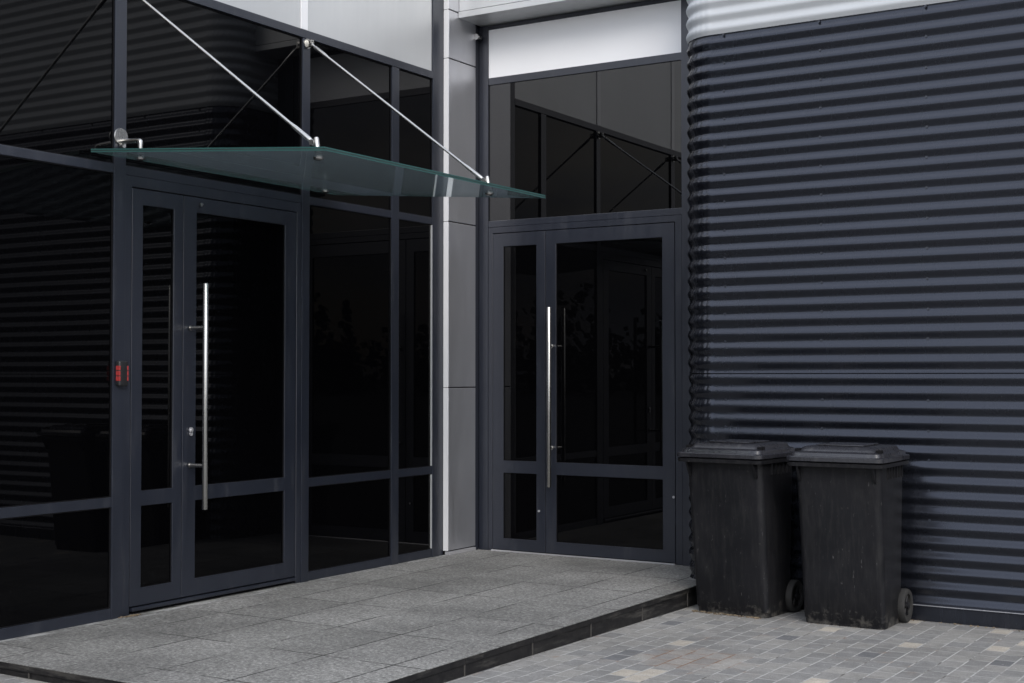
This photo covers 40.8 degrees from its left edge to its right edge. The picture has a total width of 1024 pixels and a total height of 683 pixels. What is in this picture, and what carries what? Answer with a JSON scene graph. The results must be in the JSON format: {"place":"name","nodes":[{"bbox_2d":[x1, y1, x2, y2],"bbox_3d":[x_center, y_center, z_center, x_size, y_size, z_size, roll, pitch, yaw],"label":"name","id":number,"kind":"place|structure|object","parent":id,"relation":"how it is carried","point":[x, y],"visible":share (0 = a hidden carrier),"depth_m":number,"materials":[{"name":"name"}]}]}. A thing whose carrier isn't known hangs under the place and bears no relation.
{"place":"outdoors","nodes":[
{"label":"outdoors","id":0,"kind":"place"},
{"bbox_2d":[0,604,1023,682],"bbox_3d":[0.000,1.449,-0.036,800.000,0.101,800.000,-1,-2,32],"label":"ground","id":1,"kind":"structure","parent":0,"point":[686,645],"depth_m":7.29,"materials":[{"name":"grey stone"}]},
{"bbox_2d":[0,547,696,682],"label":"platform","id":2,"kind":"structure","parent":1,"relation":"on","point":[442,619],"depth_m":7.59,"materials":[{"name":"stone"}]},
{"bbox_2d":[0,0,1023,640],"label":"building","id":3,"kind":"structure","parent":1,"relation":"on","point":[794,222],"depth_m":8.89,"materials":[{"name":"paint"}]},
{"bbox_2d":[0,507,110,628],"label":"window","id":4,"kind":"structure","parent":3,"relation":"in","point":[53,565],"depth_m":7.44,"materials":[{"name":"black glass"}]},
{"bbox_2d":[0,155,112,507],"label":"window","id":5,"kind":"structure","parent":3,"relation":"in","point":[56,220],"depth_m":7.46,"materials":[{"name":"black glass"}]},
{"bbox_2d":[0,0,113,162],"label":"window","id":6,"kind":"structure","parent":3,"relation":"in","point":[57,56],"depth_m":7.50,"materials":[{"name":"black glass"}]},
{"bbox_2d":[116,361,128,385],"bbox_3d":[-2.216,0.181,7.815,0.037,0.144,0.070,-1,-2,32],"label":"alarm unit","id":7,"kind":"object","parent":3,"relation":"attached to","point":[122,373],"visible":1,"depth_m":7.80,"materials":[{"name":"plastic"}]},
{"bbox_2d":[129,188,182,606],"bbox_3d":[-2.106,0.321,8.086,0.055,2.408,0.401,-1,-2,32],"label":"door","id":8,"kind":"structure","parent":3,"relation":"in","point":[157,217],"depth_m":8.08,"materials":[{"name":"paint"}]},
{"bbox_2d":[126,0,301,194],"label":"window","id":9,"kind":"structure","parent":3,"relation":"in","point":[177,96],"depth_m":8.47,"materials":[{"name":"black glass"}]},
{"bbox_2d":[181,196,295,596],"bbox_3d":[-1.665,0.336,8.656,0.203,2.408,1.023,-1,-2,32],"label":"door","id":10,"kind":"structure","parent":3,"relation":"in","point":[239,315],"depth_m":8.66,"materials":[{"name":"paint"}]},
{"bbox_2d":[91,0,544,197],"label":"glass canopy","id":11,"kind":"object","parent":3,"relation":"attached to","point":[318,168],"visible":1,"depth_m":7.82,"materials":[{"name":"teal glass"}]},
{"bbox_2d":[308,478,389,571],"bbox_3d":[-1.133,1.267,9.599,0.017,0.590,0.939,-1,-2,32],"label":"window","id":12,"kind":"structure","parent":3,"relation":"in","point":[349,523],"depth_m":9.59,"materials":[{"name":"black glass"}]},
{"bbox_2d":[309,205,390,477],"bbox_3d":[-1.133,0.007,9.631,0.017,1.860,0.939,-1,-2,32],"label":"window","id":13,"kind":"structure","parent":3,"relation":"in","point":[350,254],"depth_m":9.62,"materials":[{"name":"black glass"}]},
{"bbox_2d":[310,42,390,210],"bbox_3d":[-1.133,-1.495,9.669,0.017,1.081,0.939,-1,-2,32],"label":"window","id":14,"kind":"structure","parent":3,"relation":"in","point":[345,116],"depth_m":9.67,"materials":[{"name":"black glass"}]},
{"bbox_2d":[398,474,430,554],"bbox_3d":[-0.731,1.283,10.246,0.017,0.590,0.450,-1,-2,32],"label":"window","id":15,"kind":"structure","parent":3,"relation":"in","point":[413,491],"depth_m":10.25,"materials":[{"name":"black glass"}]},
{"bbox_2d":[398,219,431,468],"bbox_3d":[-0.731,0.023,10.278,0.017,1.860,0.450,-1,-2,32],"label":"window","id":16,"kind":"structure","parent":3,"relation":"in","point":[414,237],"depth_m":10.28,"materials":[{"name":"black glass"}]},
{"bbox_2d":[399,69,431,217],"bbox_3d":[-0.731,-1.479,10.316,0.017,1.081,0.450,-1,-2,32],"label":"window","id":17,"kind":"structure","parent":3,"relation":"in","point":[415,91],"depth_m":10.32,"materials":[{"name":"black glass"}]},
{"bbox_2d":[493,231,545,552],"bbox_3d":[0.064,0.388,10.740,0.478,2.481,0.068,-1,-2,32],"label":"door","id":18,"kind":"structure","parent":3,"relation":"in","point":[519,259],"depth_m":10.73,"materials":[{"name":"paint"}]},
{"bbox_2d":[489,60,681,220],"bbox_3d":[0.533,-1.505,10.490,1.698,1.103,0.010,-1,-2,32],"label":"window","id":19,"kind":"structure","parent":3,"relation":"in","point":[606,141],"depth_m":10.45,"materials":[{"name":"black glass"}]},
{"bbox_2d":[546,222,675,562],"bbox_3d":[0.708,0.376,10.281,1.092,2.481,0.168,-1,-2,32],"label":"door","id":20,"kind":"structure","parent":3,"relation":"in","point":[611,387],"depth_m":10.30,"materials":[{"name":"paint"}]},
{"bbox_2d":[677,439,803,617],"bbox_3d":[1.452,1.175,8.730,0.594,1.090,0.647,-1,-2,36],"label":"wheelie bin","id":21,"kind":"object","parent":1,"relation":"on","point":[740,493],"visible":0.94,"depth_m":8.57,"materials":[{"name":"plastic"}]},
{"bbox_2d":[786,442,912,629],"bbox_3d":[2.052,1.165,8.340,0.594,1.090,0.647,-1,-2,32],"label":"wheelie bin","id":22,"kind":"object","parent":1,"relation":"on","point":[850,503],"visible":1,"depth_m":8.17,"materials":[{"name":"plastic"}]}
]}

